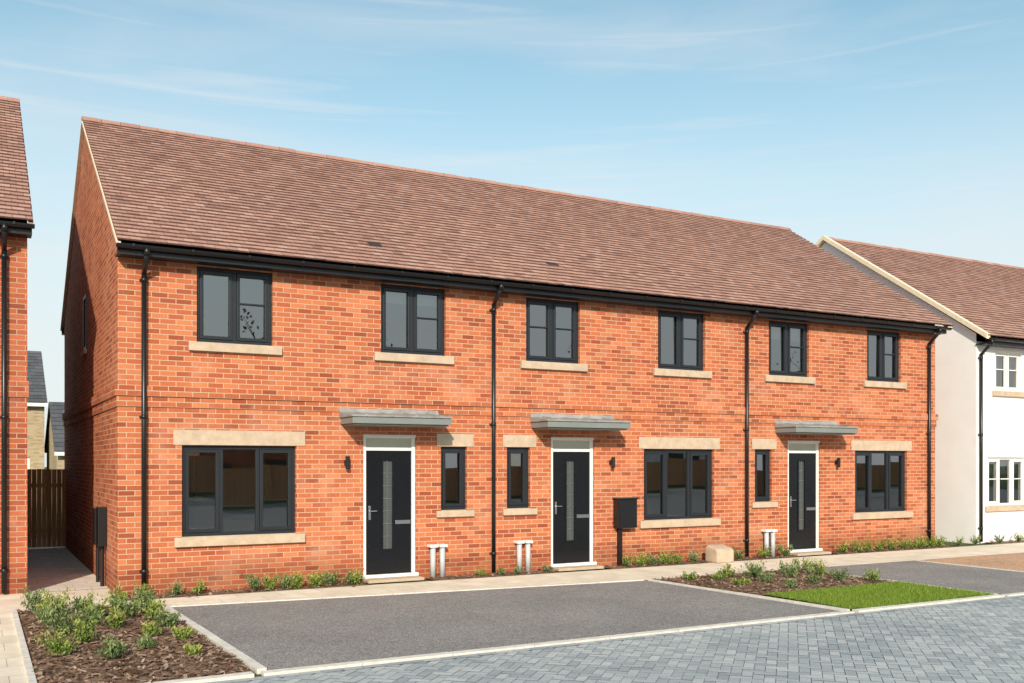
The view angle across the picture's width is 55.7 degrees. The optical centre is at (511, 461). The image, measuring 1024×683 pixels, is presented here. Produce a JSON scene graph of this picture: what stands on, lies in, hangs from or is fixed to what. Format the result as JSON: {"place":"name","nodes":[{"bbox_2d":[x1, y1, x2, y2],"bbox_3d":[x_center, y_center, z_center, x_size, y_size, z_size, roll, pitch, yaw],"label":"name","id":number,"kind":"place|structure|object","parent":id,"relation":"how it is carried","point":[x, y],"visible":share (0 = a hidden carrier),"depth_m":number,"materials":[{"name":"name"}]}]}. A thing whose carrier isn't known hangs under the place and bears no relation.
{"place":"outdoors","nodes":[
{"label":"outdoors","id":0,"kind":"place"},
{"bbox_2d":[27,546,107,592],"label":"alley paving","id":1,"kind":"structure","parent":0,"point":[63,568],"depth_m":16.70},
{"bbox_2d":[27,469,65,547],"bbox_3d":[-10.407,1.015,21.339,1.105,1.724,0.060,0,0,-29],"label":"timber fence","id":2,"kind":"object","parent":1,"relation":"on","point":[46,507],"visible":0.69,"depth_m":21.39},
{"bbox_2d":[189,308,252,528],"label":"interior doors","id":3,"kind":"structure","parent":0,"point":[217,322],"depth_m":17.26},
{"bbox_2d":[72,136,721,303],"bbox_3d":[-1.423,-4.674,24.254,17.570,3.225,5.060,0,0,-29],"label":"roof underlay","id":4,"kind":"object","parent":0,"point":[399,269],"visible":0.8,"depth_m":23.43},
{"bbox_2d":[0,0,1023,466],"label":"sky","id":5,"kind":"structure","parent":0,"point":[890,123],"materials":[{"name":"blue"}]},
{"bbox_2d":[18,467,1023,682],"bbox_3d":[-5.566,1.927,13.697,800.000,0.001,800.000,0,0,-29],"label":"ground","id":6,"kind":"structure","parent":0,"point":[949,544],"depth_m":16.76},
{"bbox_2d":[0,219,26,594],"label":"brick walls","id":7,"kind":"structure","parent":6,"relation":"on","point":[17,416],"depth_m":14.03,"materials":[{"name":"brick"}]},
{"bbox_2d":[0,224,7,592],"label":"downpipe","id":8,"kind":"object","parent":7,"relation":"attached to","point":[4,416],"visible":1,"depth_m":13.88,"materials":[{"name":"black plastic"}]},
{"bbox_2d":[0,380,28,396],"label":"string course","id":9,"kind":"object","parent":7,"relation":"attached to","point":[17,388],"visible":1,"depth_m":14.02,"materials":[{"name":"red brick"}]},
{"bbox_2d":[0,220,31,238],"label":"fascia and soffit","id":10,"kind":"structure","parent":7,"relation":"attached to","point":[19,232],"depth_m":13.84,"materials":[{"name":"black plastic"}]},
{"bbox_2d":[0,104,32,220],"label":"roof underlay","id":11,"kind":"object","parent":7,"relation":"on","point":[20,175],"visible":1,"depth_m":14.96,"materials":[{"name":"black plastic"}]},
{"bbox_2d":[0,99,32,220],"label":"roof tiles","id":12,"kind":"object","parent":11,"relation":"on","point":[9,169],"visible":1,"depth_m":15.26,"materials":[{"name":"tile"}]},
{"bbox_2d":[27,402,43,468],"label":"walls","id":13,"kind":"structure","parent":6,"relation":"on","point":[35,434],"depth_m":40.15,"materials":[{"name":"stone"}]},
{"bbox_2d":[27,351,47,402],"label":"roof tiles","id":14,"kind":"object","parent":13,"relation":"attached to","point":[35,379],"visible":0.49,"depth_m":41.60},
{"bbox_2d":[44,402,63,468],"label":"stone garage","id":15,"kind":"structure","parent":6,"relation":"on","point":[54,444],"depth_m":38.60,"materials":[{"name":"stone"}]},
{"bbox_2d":[16,605,253,682],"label":"planting bed","id":16,"kind":"object","parent":6,"relation":"on","point":[167,657],"visible":0.71,"depth_m":9.36,"materials":[{"name":"wood"}]},
{"bbox_2d":[18,584,51,612],"bbox_3d":[-6.010,1.716,12.223,0.399,0.391,0.340,0,0,-29],"label":"shrub","id":17,"kind":"object","parent":16,"relation":"on","point":[28,594],"visible":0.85,"depth_m":12.19,"materials":[{"name":"green plant"}]},
{"bbox_2d":[33,589,68,617],"bbox_3d":[-5.572,1.729,11.758,0.319,0.393,0.389,0,0,41],"label":"shrub","id":18,"kind":"object","parent":16,"relation":"on","point":[51,599],"visible":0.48,"depth_m":11.76,"materials":[{"name":"green plant"}]},
{"bbox_2d":[33,596,69,625],"bbox_3d":[-5.308,1.747,11.161,0.362,0.354,0.434,0,0,17],"label":"shrub","id":19,"kind":"object","parent":16,"relation":"on","point":[49,610],"visible":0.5,"depth_m":11.15,"materials":[{"name":"green plant"}]},
{"bbox_2d":[34,627,79,656],"bbox_3d":[-4.449,1.774,9.526,0.445,0.309,0.372,0,0,-29],"label":"shrub","id":20,"kind":"object","parent":16,"relation":"on","point":[55,646],"visible":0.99,"depth_m":9.49,"materials":[{"name":"green plant"}]},
{"bbox_2d":[36,605,87,635],"bbox_3d":[-4.898,1.721,10.579,0.539,0.379,0.368,0,0,-29],"label":"shrub","id":21,"kind":"object","parent":16,"relation":"on","point":[69,624],"visible":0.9,"depth_m":10.58,"materials":[{"name":"green plant"}]},
{"bbox_2d":[65,614,98,644],"bbox_3d":[-4.486,1.748,10.184,0.301,0.360,0.455,0,0,-7],"label":"shrub","id":22,"kind":"object","parent":16,"relation":"on","point":[86,636],"visible":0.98,"depth_m":10.14,"materials":[{"name":"green plant"}]},
{"bbox_2d":[74,604,106,626],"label":"shrub","id":23,"kind":"object","parent":16,"relation":"on","point":[97,615],"visible":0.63,"depth_m":11.08,"materials":[{"name":"green plant"}]},
{"bbox_2d":[79,594,111,617],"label":"shrub","id":24,"kind":"object","parent":16,"relation":"on","point":[98,606],"visible":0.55,"depth_m":11.80,"materials":[{"name":"green plant"}]},
{"bbox_2d":[97,633,131,659],"bbox_3d":[-3.857,1.786,9.389,0.276,0.257,0.321,0,0,3],"label":"shrub","id":25,"kind":"object","parent":16,"relation":"on","point":[113,650],"visible":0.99,"depth_m":9.33,"materials":[{"name":"green plant"}]},
{"bbox_2d":[103,605,127,628],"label":"shrub","id":26,"kind":"object","parent":16,"relation":"on","point":[115,622],"visible":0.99,"depth_m":11.07,"materials":[{"name":"green plant"}]},
{"bbox_2d":[100,581,130,608],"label":"shrub","id":27,"kind":"object","parent":16,"relation":"on","point":[112,603],"visible":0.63,"depth_m":12.44,"materials":[{"name":"green plant"}]},
{"bbox_2d":[111,591,144,617],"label":"shrub","id":28,"kind":"object","parent":16,"relation":"on","point":[131,610],"visible":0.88,"depth_m":11.85,"materials":[{"name":"green plant"}]},
{"bbox_2d":[129,584,155,610],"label":"shrub","id":29,"kind":"object","parent":16,"relation":"on","point":[148,594],"visible":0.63,"depth_m":12.35,"materials":[{"name":"green plant"}]},
{"bbox_2d":[134,632,156,648],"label":"shrub","id":30,"kind":"object","parent":16,"relation":"on","point":[148,642],"visible":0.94,"depth_m":9.89,"materials":[{"name":"green plant"}]},
{"bbox_2d":[131,593,165,620],"bbox_3d":[-4.349,1.754,11.611,0.407,0.337,0.366,0,0,-29],"label":"shrub","id":31,"kind":"object","parent":16,"relation":"on","point":[150,606],"visible":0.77,"depth_m":11.60,"materials":[{"name":"green plant"}]},
{"bbox_2d":[141,620,161,636],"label":"shrub","id":32,"kind":"object","parent":16,"relation":"on","point":[150,629],"visible":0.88,"depth_m":10.55,"materials":[{"name":"green plant"}]},
{"bbox_2d":[150,605,184,626],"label":"shrub","id":33,"kind":"object","parent":16,"relation":"on","point":[165,620],"visible":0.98,"depth_m":11.10,"materials":[{"name":"green plant"}]},
{"bbox_2d":[168,625,196,639],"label":"shrub","id":34,"kind":"object","parent":16,"relation":"on","point":[182,633],"visible":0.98,"depth_m":10.35,"materials":[{"name":"green plant"}]},
{"bbox_2d":[124,582,362,600],"bbox_3d":[-3.870,1.884,14.289,3.569,0.058,0.610,0,0,-29],"label":"planting bed","id":35,"kind":"object","parent":6,"relation":"on","point":[223,591],"visible":0.76,"depth_m":14.24,"materials":[{"name":"soil"}]},
{"bbox_2d":[363,576,423,583],"bbox_3d":[-1.896,1.883,15.544,0.950,0.048,0.280,0,0,-29],"label":"door step","id":36,"kind":"object","parent":6,"relation":"on","point":[392,579],"depth_m":15.48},
{"bbox_2d":[362,572,418,578],"bbox_3d":[-1.969,1.832,15.676,0.970,0.050,0.080,0,0,-29],"label":"door threshold","id":37,"kind":"object","parent":36,"relation":"on","point":[392,575],"depth_m":15.64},
{"bbox_2d":[427,568,557,579],"bbox_3d":[-0.299,1.886,16.328,2.383,0.053,0.484,0,0,-29],"label":"planting bed","id":38,"kind":"object","parent":6,"relation":"on","point":[495,574],"visible":0.92,"depth_m":16.25,"materials":[{"name":"soil"}]},
{"bbox_2d":[427,544,447,577],"bbox_3d":[-1.232,1.632,15.996,0.310,0.550,0.167,0,0,-29],"label":"utility duct","id":39,"kind":"object","parent":38,"relation":"on","point":[432,547],"visible":1,"depth_m":15.93,"materials":[{"name":"grey plastic"}]},
{"bbox_2d":[513,540,532,571],"bbox_3d":[0.195,1.632,16.785,0.310,0.550,0.167,0,0,-29],"label":"utility duct","id":40,"kind":"object","parent":38,"relation":"on","point":[519,543],"visible":0.93,"depth_m":16.77,"materials":[{"name":"grey plastic"}]},
{"bbox_2d":[64,133,934,597],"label":"brick walls","id":41,"kind":"structure","parent":6,"relation":"on","point":[326,333],"depth_m":16.47,"materials":[{"name":"brick"}]},
{"bbox_2d":[60,120,120,330],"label":"verge","id":42,"kind":"structure","parent":41,"relation":"attached to","point":[82,131],"depth_m":18.94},
{"bbox_2d":[93,506,106,585],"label":"side meter boxes","id":43,"kind":"object","parent":41,"relation":"attached to","point":[100,528],"visible":1,"depth_m":14.84,"materials":[{"name":"black plastic"}]},
{"bbox_2d":[139,248,149,587],"bbox_3d":[-5.176,-0.558,13.695,0.110,4.870,0.374,0,0,-29],"label":"downpipe","id":44,"kind":"object","parent":41,"relation":"attached to","point":[144,416],"visible":0.97,"depth_m":13.78,"materials":[{"name":"black plastic"}]},
{"bbox_2d":[197,266,271,345],"bbox_3d":[-4.173,-2.323,14.568,1.120,1.120,0.084,0,0,-29],"label":"window frame","id":45,"kind":"object","parent":41,"relation":"attached to","point":[234,276],"visible":1,"depth_m":14.55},
{"bbox_2d":[182,445,294,536],"bbox_3d":[-4.108,0.427,14.605,1.690,1.340,0.084,0,0,-29],"label":"window frame","id":46,"kind":"object","parent":41,"relation":"attached to","point":[218,529],"visible":1,"depth_m":14.55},
{"bbox_2d":[363,434,415,574],"bbox_3d":[-1.998,0.682,15.728,0.910,2.250,0.102,0,0,-29],"label":"door frame","id":47,"kind":"object","parent":41,"relation":"attached to","point":[411,449],"visible":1,"depth_m":15.78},
{"bbox_2d":[366,451,410,573],"bbox_3d":[-2.005,0.812,15.741,0.782,1.980,0.052,0,0,-29],"label":"front door","id":48,"kind":"structure","parent":47,"relation":"attached to","point":[396,558],"depth_m":15.74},
{"bbox_2d":[383,461,391,548],"bbox_3d":[-2.025,0.692,15.736,0.164,1.430,0.001,0,0,-29],"label":"door glazing","id":49,"kind":"structure","parent":48,"relation":"attached to","point":[385,504],"depth_m":15.73,"materials":[{"name":"grey glass"}]},
{"bbox_2d":[366,438,410,447],"bbox_3d":[-2.010,-0.308,15.750,0.790,0.150,0.001,0,0,-29],"label":"fanlight","id":50,"kind":"object","parent":47,"relation":"attached to","point":[387,443],"visible":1,"depth_m":15.75,"materials":[{"name":"grey glass"}]},
{"bbox_2d":[340,417,450,427],"bbox_3d":[-1.837,-0.630,15.428,1.660,0.125,0.578,0,0,-29],"label":"door canopy","id":51,"kind":"object","parent":41,"relation":"attached to","point":[392,422],"visible":1,"depth_m":15.16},
{"bbox_2d":[339,408,452,418],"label":"canopy lead roof","id":52,"kind":"structure","parent":51,"relation":"on","point":[354,412],"depth_m":15.41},
{"bbox_2d":[381,284,443,355],"bbox_3d":[-1.649,-2.323,15.965,1.150,1.120,0.084,0,0,-29],"label":"window frame","id":53,"kind":"object","parent":41,"relation":"attached to","point":[412,317],"visible":0.98,"depth_m":15.94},
{"bbox_2d":[386,291,437,306],"bbox_3d":[-1.704,-2.733,16.065,1.030,0.260,0.005,0,0,-29],"label":"window blind","id":54,"kind":"object","parent":53,"relation":"attached to","point":[401,298],"depth_m":16.04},
{"bbox_2d":[441,447,464,509],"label":"window frame","id":55,"kind":"object","parent":41,"relation":"attached to","point":[461,452],"visible":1,"depth_m":16.33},
{"bbox_2d":[489,284,503,571],"bbox_3d":[-0.249,-0.558,16.420,0.110,4.870,0.374,0,0,-29],"label":"downpipe","id":56,"kind":"object","parent":41,"relation":"attached to","point":[493,422],"visible":1,"depth_m":16.50,"materials":[{"name":"black plastic"}]},
{"bbox_2d":[62,385,937,426],"bbox_3d":[-0.226,-0.941,21.997,17.472,0.295,9.446,0,0,-29],"label":"string course","id":57,"kind":"object","parent":41,"relation":"attached to","point":[113,396],"visible":1,"depth_m":16.39,"materials":[{"name":"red brick"}]},
{"bbox_2d":[82,119,952,325],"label":"roof tiles","id":58,"kind":"object","parent":41,"relation":"attached to","point":[301,214],"visible":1,"depth_m":18.28,"materials":[{"name":"tile"}]},
{"bbox_2d":[81,116,790,229],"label":"ridge tiles","id":59,"kind":"object","parent":58,"relation":"on","point":[352,160],"visible":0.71,"depth_m":20.82,"materials":[{"name":"tile"}]},
{"bbox_2d":[507,447,527,507],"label":"window frame","id":60,"kind":"object","parent":41,"relation":"attached to","point":[524,453],"visible":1,"depth_m":16.92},
{"bbox_2d":[115,242,946,334],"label":"fascia and soffit","id":61,"kind":"structure","parent":41,"relation":"attached to","point":[250,265],"depth_m":16.23,"materials":[{"name":"black plastic"}]},
{"bbox_2d":[116,242,951,329],"bbox_3d":[2.210,-2.991,17.614,17.520,0.070,0.130,0,0,-29],"label":"gutter","id":62,"kind":"object","parent":61,"relation":"attached to","point":[273,260],"visible":1,"depth_m":16.09,"materials":[{"name":"black plastic"}]},
{"bbox_2d":[173,430,911,450],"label":"stone lintels","id":63,"kind":"object","parent":41,"relation":"attached to","point":[225,437],"visible":1,"depth_m":16.33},
{"bbox_2d":[174,341,912,547],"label":"stone sills","id":64,"kind":"structure","parent":41,"relation":"attached to","point":[219,540],"depth_m":16.29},
{"bbox_2d":[189,274,900,574],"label":"windows","id":65,"kind":"structure","parent":41,"relation":"attached to","point":[238,490],"depth_m":19.41,"materials":[{"name":"glass"}]},
{"bbox_2d":[526,297,577,363],"bbox_3d":[0.692,-2.323,17.260,1.120,1.120,0.084,0,0,-29],"label":"window frame","id":66,"kind":"object","parent":41,"relation":"attached to","point":[551,305],"visible":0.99,"depth_m":17.24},
{"bbox_2d":[551,437,593,563],"bbox_3d":[1.065,0.682,17.422,0.910,2.250,0.102,0,0,-29],"label":"door frame","id":67,"kind":"object","parent":41,"relation":"attached to","point":[590,449],"visible":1,"depth_m":17.57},
{"bbox_2d":[553,452,588,562],"bbox_3d":[1.058,0.812,17.435,0.782,1.980,0.052,0,0,-29],"label":"front door","id":68,"kind":"structure","parent":67,"relation":"attached to","point":[576,549],"depth_m":17.43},
{"bbox_2d":[567,461,573,539],"bbox_3d":[1.038,0.692,17.430,0.164,1.430,0.001,0,0,-29],"label":"door glazing","id":69,"kind":"structure","parent":68,"relation":"attached to","point":[570,500],"depth_m":17.44,"materials":[{"name":"grey glass"}]},
{"bbox_2d":[553,440,588,448],"bbox_3d":[1.053,-0.308,17.444,0.790,0.150,0.001,0,0,-29],"label":"fanlight","id":70,"kind":"object","parent":67,"relation":"attached to","point":[570,444],"visible":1,"depth_m":17.44,"materials":[{"name":"grey glass"}]},
{"bbox_2d":[531,421,629,430],"bbox_3d":[1.221,-0.630,17.119,1.710,0.125,0.578,0,0,-29],"label":"door canopy","id":71,"kind":"object","parent":41,"relation":"attached to","point":[585,426],"visible":1,"depth_m":16.87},
{"bbox_2d":[530,413,631,422],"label":"canopy lead roof","id":72,"kind":"structure","parent":71,"relation":"on","point":[541,417],"depth_m":17.09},
{"bbox_2d":[644,449,711,519],"bbox_3d":[3.164,0.427,18.627,1.690,1.340,0.084,0,0,-29],"label":"window frame","id":73,"kind":"object","parent":41,"relation":"attached to","point":[689,513],"visible":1,"depth_m":18.73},
{"bbox_2d":[658,310,702,370],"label":"window frame","id":74,"kind":"object","parent":41,"relation":"attached to","point":[680,338],"visible":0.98,"depth_m":18.64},
{"bbox_2d":[743,310,758,556],"bbox_3d":[4.738,-0.558,19.179,0.110,4.870,0.374,0,0,-29],"label":"downpipe","id":75,"kind":"object","parent":41,"relation":"attached to","point":[746,332],"visible":1,"depth_m":19.26,"materials":[{"name":"black plastic"}]},
{"bbox_2d":[755,449,769,501],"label":"window frame","id":76,"kind":"object","parent":41,"relation":"attached to","point":[766,497],"visible":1,"depth_m":19.69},
{"bbox_2d":[769,320,806,376],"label":"window frame","id":77,"kind":"object","parent":41,"relation":"attached to","point":[786,326],"visible":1,"depth_m":19.99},
{"bbox_2d":[771,326,799,341],"bbox_3d":[5.598,-2.693,20.104,1.000,0.340,0.005,0,0,-29],"label":"window blind","id":78,"kind":"object","parent":77,"relation":"attached to","point":[776,333],"depth_m":20.09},
{"bbox_2d":[788,440,819,549],"bbox_3d":[6.035,0.682,20.171,0.910,2.250,0.102,0,0,-29],"label":"door frame","id":79,"kind":"object","parent":41,"relation":"attached to","point":[816,451],"visible":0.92,"depth_m":20.35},
{"bbox_2d":[789,453,815,548],"bbox_3d":[6.028,0.812,20.184,0.782,1.980,0.052,0,0,-29],"label":"front door","id":80,"kind":"structure","parent":79,"relation":"attached to","point":[803,539],"depth_m":20.20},
{"bbox_2d":[799,461,803,529],"bbox_3d":[6.008,0.692,20.180,0.164,1.430,0.001,0,0,-29],"label":"door glazing","id":81,"kind":"structure","parent":80,"relation":"attached to","point":[801,497],"depth_m":20.19,"materials":[{"name":"grey glass"}]},
{"bbox_2d":[775,427,857,434],"bbox_3d":[6.257,-0.630,19.905,1.740,0.125,0.578,0,0,-29],"label":"door canopy","id":82,"kind":"object","parent":41,"relation":"attached to","point":[817,431],"visible":1,"depth_m":19.61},
{"bbox_2d":[775,420,858,427],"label":"canopy lead roof","id":83,"kind":"structure","parent":82,"relation":"on","point":[785,424],"depth_m":19.80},
{"bbox_2d":[855,451,904,512],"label":"window frame","id":84,"kind":"object","parent":41,"relation":"attached to","point":[887,480],"visible":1,"depth_m":21.43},
{"bbox_2d":[867,330,898,381],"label":"window frame","id":85,"kind":"object","parent":41,"relation":"attached to","point":[881,335],"visible":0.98,"depth_m":21.36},
{"bbox_2d":[926,328,941,539],"bbox_3d":[9.499,-0.558,21.813,0.110,4.870,0.374,0,0,-29],"label":"downpipe","id":86,"kind":"object","parent":41,"relation":"attached to","point":[928,347],"visible":0.95,"depth_m":21.89,"materials":[{"name":"black plastic"}]},
{"bbox_2d":[172,580,837,669],"bbox_3d":[-0.141,1.910,12.567,7.500,0.001,4.610,0,0,-29],"label":"asphalt parking bay","id":87,"kind":"object","parent":6,"relation":"on","point":[273,635],"visible":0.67,"depth_m":11.91,"materials":[{"name":"asphalt"}]},
{"bbox_2d":[0,543,1023,682],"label":"footpath","id":88,"kind":"structure","parent":6,"relation":"on","point":[12,668],"depth_m":15.35,"materials":[{"name":"concrete"}]},
{"bbox_2d":[705,544,733,562],"bbox_3d":[3.949,1.744,18.458,0.420,0.325,0.360,0,0,-29],"label":"stone block","id":89,"kind":"object","parent":88,"relation":"on","point":[721,553],"depth_m":18.34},
{"bbox_2d":[11,560,1023,682],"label":"kerb edging","id":90,"kind":"object","parent":6,"relation":"on","point":[256,667],"visible":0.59,"depth_m":10.69,"materials":[{"name":"concrete"}]},
{"bbox_2d":[551,565,603,570],"bbox_3d":[1.166,1.883,17.239,0.950,0.048,0.280,0,0,-29],"label":"door step","id":91,"kind":"object","parent":6,"relation":"on","point":[574,568],"depth_m":17.12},
{"bbox_2d":[604,554,796,568],"bbox_3d":[3.691,1.884,18.506,4.620,0.059,0.552,0,0,-29],"label":"planting bed","id":92,"kind":"object","parent":6,"relation":"on","point":[698,561],"visible":0.79,"depth_m":18.18,"materials":[{"name":"soil"}]},
{"bbox_2d":[612,497,638,565],"bbox_3d":[2.085,1.282,17.820,0.460,1.250,0.187,0,0,-29],"label":"meter cabinet","id":93,"kind":"object","parent":92,"relation":"on","point":[624,512],"visible":0.98,"depth_m":17.76,"materials":[{"name":"black plastic"}]},
{"bbox_2d":[761,529,777,556],"bbox_3d":[5.182,1.632,19.544,0.310,0.550,0.167,0,0,-29],"label":"utility duct","id":94,"kind":"object","parent":92,"relation":"on","point":[766,535],"visible":0.94,"depth_m":19.50,"materials":[{"name":"white plastic"}]},
{"bbox_2d":[654,569,899,594],"bbox_3d":[4.211,1.884,15.432,3.228,0.062,2.384,0,0,-29],"label":"planting bed","id":95,"kind":"object","parent":6,"relation":"on","point":[755,586],"visible":0.78,"depth_m":15.23,"materials":[{"name":"soil"}]},
{"bbox_2d":[806,557,833,575],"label":"shrub","id":96,"kind":"object","parent":95,"relation":"on","point":[819,570],"visible":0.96,"depth_m":16.20,"materials":[{"name":"green plant"}]},
{"bbox_2d":[764,580,994,608],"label":"lawn","id":97,"kind":"structure","parent":6,"relation":"on","point":[889,593],"depth_m":13.71,"materials":[{"name":"green plant"}]},
{"bbox_2d":[830,545,948,553],"bbox_3d":[8.217,1.885,21.006,3.547,0.060,0.564,0,0,-29],"label":"planting bed","id":98,"kind":"object","parent":6,"relation":"on","point":[881,550],"visible":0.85,"depth_m":20.84,"materials":[{"name":"soil"}]},
{"bbox_2d":[821,241,1023,543],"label":"rendered walls","id":99,"kind":"structure","parent":6,"relation":"on","point":[958,351],"depth_m":23.29,"materials":[{"name":"paint"}]},
{"bbox_2d":[834,240,1023,338],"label":"roof tiles","id":100,"kind":"object","parent":99,"relation":"on","point":[988,298],"visible":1,"depth_m":26.25,"materials":[{"name":"tile"}]},
{"bbox_2d":[815,235,989,338],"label":"verge","id":101,"kind":"structure","parent":100,"relation":"attached to","point":[925,298],"depth_m":24.40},
{"bbox_2d":[829,237,1023,268],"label":"ridge tiles","id":102,"kind":"object","parent":100,"relation":"on","point":[869,244],"visible":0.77,"depth_m":28.67,"materials":[{"name":"tile"}]},
{"bbox_2d":[978,339,993,541],"bbox_3d":[11.100,-0.488,22.698,0.110,4.730,0.374,0,0,-29],"label":"downpipe","id":103,"kind":"object","parent":99,"relation":"attached to","point":[980,357],"visible":0.98,"depth_m":22.78,"materials":[{"name":"black plastic"}]},
{"bbox_2d":[975,337,1023,348],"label":"fascia and soffit","id":104,"kind":"structure","parent":99,"relation":"attached to","point":[1007,344],"depth_m":22.97,"materials":[{"name":"black plastic"}]},
{"bbox_2d":[989,357,1019,502],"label":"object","id":105,"kind":"structure","parent":99,"relation":"in","point":[1003,482],"depth_m":25.00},
{"bbox_2d":[989,460,1016,473],"bbox_3d":[11.846,0.102,23.561,1.360,0.390,0.005,0,0,-29],"label":"window blind","id":106,"kind":"object","parent":105,"relation":"attached to","point":[1003,467],"depth_m":23.61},
{"bbox_2d":[985,391,1023,511],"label":"stone sills","id":107,"kind":"structure","parent":99,"relation":"attached to","point":[1005,507],"depth_m":23.27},
{"bbox_2d":[988,457,1023,505],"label":"window frame","id":108,"kind":"object","parent":99,"relation":"attached to","point":[1011,478],"visible":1,"depth_m":23.55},
{"bbox_2d":[995,351,1018,391],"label":"window frame","id":109,"kind":"object","parent":99,"relation":"attached to","point":[1005,369],"visible":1,"depth_m":23.46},
{"bbox_2d":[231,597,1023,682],"bbox_3d":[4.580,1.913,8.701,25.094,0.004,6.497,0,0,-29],"label":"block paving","id":110,"kind":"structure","parent":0,"point":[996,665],"depth_m":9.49,"materials":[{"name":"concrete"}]},
{"bbox_2d":[247,597,1023,682],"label":"road surface","id":111,"kind":"object","parent":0,"point":[756,655],"depth_m":9.53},
{"bbox_2d":[206,595,1023,682],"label":"block paving border","id":112,"kind":"object","parent":111,"relation":"on","point":[393,663],"visible":1,"depth_m":10.15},
{"bbox_2d":[812,561,1023,594],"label":"asphalt driveway","id":113,"kind":"structure","parent":0,"point":[999,582],"depth_m":16.32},
{"bbox_2d":[922,553,1023,570],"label":"buff tarmac driveway","id":114,"kind":"structure","parent":0,"point":[1014,561],"depth_m":18.63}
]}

